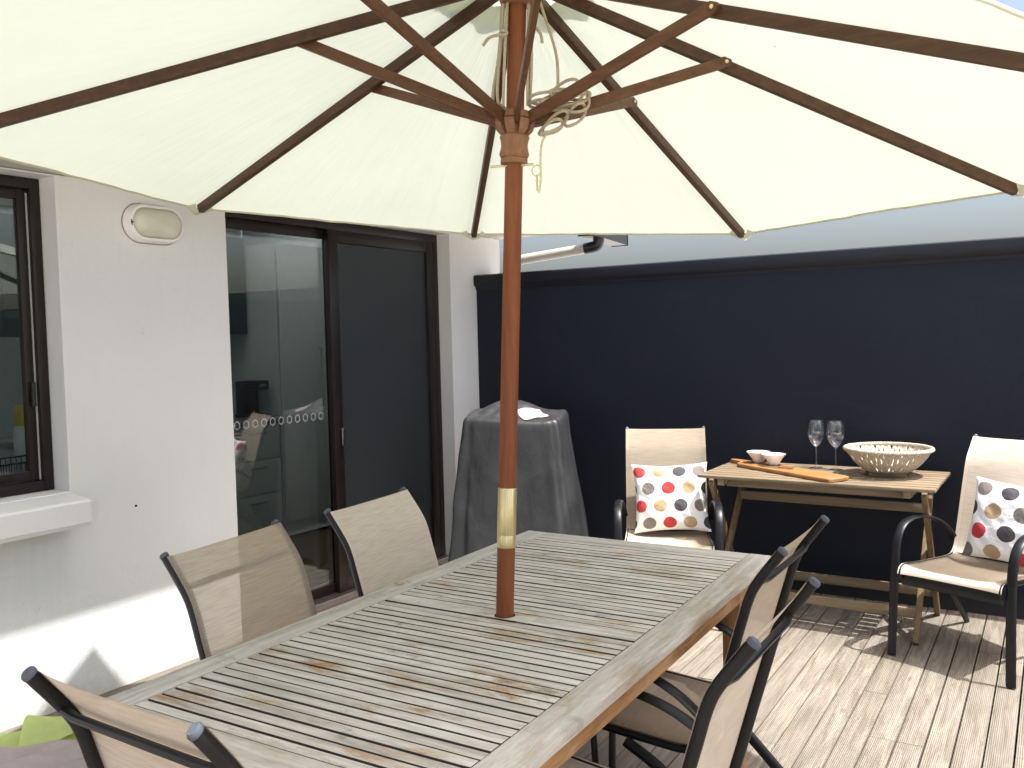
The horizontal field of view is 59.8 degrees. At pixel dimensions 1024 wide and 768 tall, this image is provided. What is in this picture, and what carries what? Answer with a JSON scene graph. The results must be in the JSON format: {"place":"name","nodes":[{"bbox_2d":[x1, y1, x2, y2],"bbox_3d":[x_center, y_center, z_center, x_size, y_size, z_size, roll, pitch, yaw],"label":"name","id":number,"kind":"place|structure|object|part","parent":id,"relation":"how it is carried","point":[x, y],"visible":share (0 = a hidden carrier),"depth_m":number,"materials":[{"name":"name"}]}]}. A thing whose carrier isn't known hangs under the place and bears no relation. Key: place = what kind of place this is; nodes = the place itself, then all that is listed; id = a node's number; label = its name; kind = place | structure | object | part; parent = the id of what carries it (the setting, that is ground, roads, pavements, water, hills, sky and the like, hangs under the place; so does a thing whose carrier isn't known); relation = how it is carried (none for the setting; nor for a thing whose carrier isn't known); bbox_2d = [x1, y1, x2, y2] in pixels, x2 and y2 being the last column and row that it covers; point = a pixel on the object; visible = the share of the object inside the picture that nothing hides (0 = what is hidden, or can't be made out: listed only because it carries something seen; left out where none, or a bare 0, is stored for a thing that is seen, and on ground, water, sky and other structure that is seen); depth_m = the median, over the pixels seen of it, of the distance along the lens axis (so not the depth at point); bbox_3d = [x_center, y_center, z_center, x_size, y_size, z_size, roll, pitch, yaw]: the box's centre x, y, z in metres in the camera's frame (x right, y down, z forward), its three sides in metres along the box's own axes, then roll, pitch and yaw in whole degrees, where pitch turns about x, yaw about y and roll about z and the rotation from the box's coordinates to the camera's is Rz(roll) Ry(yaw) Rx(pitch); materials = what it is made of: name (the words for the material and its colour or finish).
{"place":"outdoors","nodes":[
{"label":"outdoors","id":0,"kind":"place"},
{"bbox_2d":[0,572,1023,767],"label":"deck","id":1,"kind":"structure","parent":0,"point":[844,688],"depth_m":3.54,"materials":[{"name":"beige wood"}]},
{"bbox_2d":[0,715,76,746],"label":"towel","id":2,"kind":"object","parent":1,"relation":"on","point":[38,729],"visible":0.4,"depth_m":3.13,"materials":[{"name":"fabric"}]},
{"bbox_2d":[0,740,86,767],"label":"crumpled cloth","id":3,"kind":"object","parent":1,"relation":"on","point":[60,754],"visible":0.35,"depth_m":2.76,"materials":[{"name":"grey fabric"}]},
{"bbox_2d":[21,666,243,767],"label":"sling chair","id":4,"kind":"object","parent":1,"relation":"on","point":[108,733],"visible":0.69,"depth_m":1.41,"materials":[{"name":"beige fabric"}]},
{"bbox_2d":[160,519,316,659],"bbox_3d":[-0.462,0.881,2.319,0.724,0.939,0.545,0,3,25],"label":"sling chair","id":5,"kind":"object","parent":1,"relation":"on","point":[240,589],"visible":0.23,"depth_m":2.39,"materials":[{"name":"beige fabric"}]},
{"bbox_2d":[107,530,770,767],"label":"dining table","id":6,"kind":"object","parent":1,"relation":"on","point":[442,666],"visible":0.88,"depth_m":2.08,"materials":[{"name":"grey wood"}]},
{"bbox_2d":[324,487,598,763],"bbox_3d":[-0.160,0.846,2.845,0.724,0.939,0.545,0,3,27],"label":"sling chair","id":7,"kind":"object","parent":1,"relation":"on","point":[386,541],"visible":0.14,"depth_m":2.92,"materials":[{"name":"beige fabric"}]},
{"bbox_2d":[0,0,1023,618],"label":"patio umbrella","id":8,"kind":"object","parent":1,"relation":"on","point":[512,122],"visible":1,"depth_m":2.50,"materials":[{"name":"white fabric"}]},
{"bbox_2d":[448,400,588,561],"bbox_3d":[0.055,0.629,5.304,0.837,1.059,0.594,-1,3,12],"label":"covered barbecue","id":9,"kind":"object","parent":1,"relation":"on","point":[549,497],"visible":0.75,"depth_m":5.10,"materials":[{"name":"black plastic"}]},
{"bbox_2d":[614,426,723,630],"bbox_3d":[0.820,0.727,4.698,0.545,0.939,0.724,-1,3,9],"label":"sling chair","id":10,"kind":"object","parent":1,"relation":"on","point":[661,447],"visible":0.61,"depth_m":4.91,"materials":[{"name":"beige fabric"}]},
{"bbox_2d":[632,462,711,532],"bbox_3d":[0.855,0.612,4.790,0.405,0.373,0.145,-3,-13,9],"label":"cushion","id":11,"kind":"object","parent":10,"relation":"on","point":[670,497],"visible":0.98,"depth_m":4.74,"materials":[{"name":"fabric"}]},
{"bbox_2d":[559,577,820,767],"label":"sling chair","id":12,"kind":"object","parent":1,"relation":"on","point":[720,726],"visible":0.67,"depth_m":1.82,"materials":[{"name":"beige fabric"}]},
{"bbox_2d":[602,515,829,767],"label":"sling chair","id":13,"kind":"object","parent":1,"relation":"on","point":[765,599],"visible":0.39,"depth_m":2.43,"materials":[{"name":"beige fabric"}]},
{"bbox_2d":[697,462,950,644],"bbox_3d":[1.592,0.820,4.559,1.121,0.729,0.606,0,4,32],"label":"folding table","id":14,"kind":"object","parent":1,"relation":"on","point":[926,483],"visible":0.76,"depth_m":4.44,"materials":[{"name":"brown wood"}]},
{"bbox_2d":[730,459,848,482],"bbox_3d":[1.398,0.445,4.637,0.156,0.021,0.817,-3,3,-26],"label":"serving board","id":15,"kind":"object","parent":14,"relation":"on","point":[813,475],"visible":0.89,"depth_m":4.49,"materials":[{"name":"brown wood"}]},
{"bbox_2d":[747,450,769,462],"bbox_3d":[1.337,0.396,4.827,0.125,0.060,0.125,0,4,32],"label":"bowl","id":16,"kind":"object","parent":15,"relation":"on","point":[756,456],"visible":0.97,"depth_m":4.80,"materials":[{"name":"white ceramic"}]},
{"bbox_2d":[762,452,785,465],"bbox_3d":[1.388,0.400,4.718,0.125,0.060,0.125,0,4,32],"label":"bowl","id":17,"kind":"object","parent":15,"relation":"on","point":[773,458],"visible":1,"depth_m":4.69,"materials":[{"name":"white ceramic"}]},
{"bbox_2d":[759,465,793,468],"bbox_3d":[1.372,0.430,4.620,0.013,0.008,0.200,-4,4,-39],"label":"spreader knife","id":18,"kind":"object","parent":15,"relation":"on","point":[779,467],"visible":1,"depth_m":4.59,"materials":[{"name":"metal"}]},
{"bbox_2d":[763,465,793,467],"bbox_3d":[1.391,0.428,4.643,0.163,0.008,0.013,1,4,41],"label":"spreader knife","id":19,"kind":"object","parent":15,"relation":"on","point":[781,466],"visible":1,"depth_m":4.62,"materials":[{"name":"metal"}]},
{"bbox_2d":[807,420,824,468],"bbox_3d":[1.612,0.318,4.716,0.092,0.256,0.092,0,4,32],"label":"wine glass","id":20,"kind":"object","parent":14,"relation":"on","point":[815,467],"visible":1,"depth_m":4.71,"materials":[{"name":"clear glass"}]},
{"bbox_2d":[826,423,844,470],"bbox_3d":[1.688,0.320,4.640,0.092,0.256,0.092,0,4,32],"label":"wine glass","id":21,"kind":"object","parent":14,"relation":"on","point":[833,469],"visible":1,"depth_m":4.64,"materials":[{"name":"clear glass"}]},
{"bbox_2d":[843,441,934,477],"bbox_3d":[1.872,0.382,4.429,0.424,0.145,0.422,0,3,24],"label":"wicker basket","id":22,"kind":"object","parent":14,"relation":"on","point":[874,461],"visible":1,"depth_m":4.33,"materials":[{"name":"beige wicker"}]},
{"bbox_2d":[887,434,1023,688],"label":"sling chair","id":23,"kind":"object","parent":1,"relation":"on","point":[953,574],"visible":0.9,"depth_m":3.95,"materials":[{"name":"beige fabric"}]},
{"bbox_2d":[962,476,1023,565],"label":"cushion","id":24,"kind":"object","parent":23,"relation":"on","point":[996,530],"visible":0.94,"depth_m":3.96,"materials":[{"name":"fabric"}]},
{"bbox_2d":[920,644,1023,766],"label":"deck joist","id":25,"kind":"object","parent":1,"relation":"attached to","point":[992,707],"visible":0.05,"depth_m":3.65,"materials":[{"name":"wood"}]},
{"bbox_2d":[241,0,1023,272],"label":"sky","id":26,"kind":"structure","parent":0,"point":[1002,215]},
{"bbox_2d":[922,668,1023,767],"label":"ground","id":27,"kind":"structure","parent":0,"point":[990,718],"depth_m":3.95,"materials":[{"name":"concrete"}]},
{"bbox_2d":[0,159,627,731],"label":"house","id":28,"kind":"structure","parent":27,"relation":"on","point":[116,367],"depth_m":3.97,"materials":[{"name":"white paint"}]},
{"bbox_2d":[0,469,13,474],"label":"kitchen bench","id":29,"kind":"object","parent":28,"relation":"on","point":[7,471],"visible":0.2,"depth_m":4.22,"materials":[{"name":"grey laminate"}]},
{"bbox_2d":[0,455,25,473],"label":"dish rack","id":30,"kind":"object","parent":29,"relation":"on","point":[14,464],"visible":0.15,"depth_m":3.85,"materials":[{"name":"black plastic"}]},
{"bbox_2d":[13,405,26,472],"bbox_3d":[-2.181,0.259,3.971,0.076,0.325,0.076,0,4,32],"label":"detergent bottle","id":31,"kind":"object","parent":29,"relation":"on","point":[19,439],"visible":0.45,"depth_m":3.94,"materials":[{"name":"white plastic"}]},
{"bbox_2d":[0,174,53,497],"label":"window","id":32,"kind":"structure","parent":28,"relation":"in","point":[23,192],"depth_m":3.60,"materials":[{"name":"brown metal"}]},
{"bbox_2d":[0,213,246,337],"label":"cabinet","id":33,"kind":"object","parent":28,"relation":"attached to","point":[9,322],"visible":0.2,"depth_m":5.24,"materials":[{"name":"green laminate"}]},
{"bbox_3d":[-2.852,-0.648,5.364,0.018,0.716,0.444,0,4,32],"label":"door","id":34,"kind":"part","parent":33,"relation":"part of","materials":[{"name":"grey laminate"}]},
{"bbox_3d":[-2.128,-0.724,6.501,0.018,0.716,0.444,0,4,32],"label":"door","id":35,"kind":"part","parent":33,"relation":"part of","materials":[{"name":"grey laminate"}]},
{"bbox_2d":[0,415,282,535],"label":"kitchen counter","id":36,"kind":"object","parent":28,"relation":"on","point":[258,477],"visible":0.25,"depth_m":6.38,"materials":[{"name":"grey laminate"}]},
{"bbox_2d":[235,380,272,417],"bbox_3d":[-1.905,0.109,6.564,0.240,0.270,0.150,0,4,32],"label":"coffee machine","id":37,"kind":"object","parent":36,"relation":"on","point":[247,405],"visible":1,"depth_m":6.54,"materials":[{"name":"black plastic"}]},
{"bbox_2d":[121,203,183,245],"bbox_3d":[-1.558,-0.702,3.901,0.070,0.176,0.294,0,4,32],"label":"wall light","id":38,"kind":"object","parent":28,"relation":"attached to","point":[143,224],"visible":1,"depth_m":3.86,"materials":[{"name":"white plastic"}]},
{"bbox_2d":[230,243,330,535],"bbox_3d":[-1.770,0.034,6.980,0.641,2.180,0.610,0,4,32],"label":"pantry cupboard","id":39,"kind":"object","parent":28,"relation":"on","point":[279,346],"visible":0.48,"depth_m":6.70,"materials":[{"name":"grey laminate"}]},
{"bbox_3d":[-1.571,0.011,6.742,0.051,2.020,0.426,0,4,32],"label":"door","id":40,"kind":"part","parent":39,"relation":"part of","materials":[{"name":"grey laminate"}]},
{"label":"door","id":41,"kind":"part","parent":39,"relation":"part of","materials":[{"name":"grey laminate"}]},
{"bbox_2d":[225,212,448,612],"bbox_3d":[-0.947,0.151,5.121,0.223,2.148,1.800,0,4,32],"label":"sliding door","id":42,"kind":"structure","parent":28,"relation":"in","point":[380,285],"depth_m":5.36,"materials":[{"name":"brown metal"}]},
{"bbox_2d":[521,238,603,264],"bbox_3d":[0.301,0.050,6.249,0.755,2.141,0.106,0,3,19],"label":"drainpipe","id":43,"kind":"object","parent":28,"relation":"attached to","point":[595,245],"visible":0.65,"depth_m":6.14,"materials":[{"name":"beige plastic"}]},
{"bbox_2d":[473,236,1023,645],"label":"boundary wall","id":44,"kind":"structure","parent":27,"relation":"on","point":[738,357],"depth_m":4.93,"materials":[{"name":"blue paint"}]}
]}

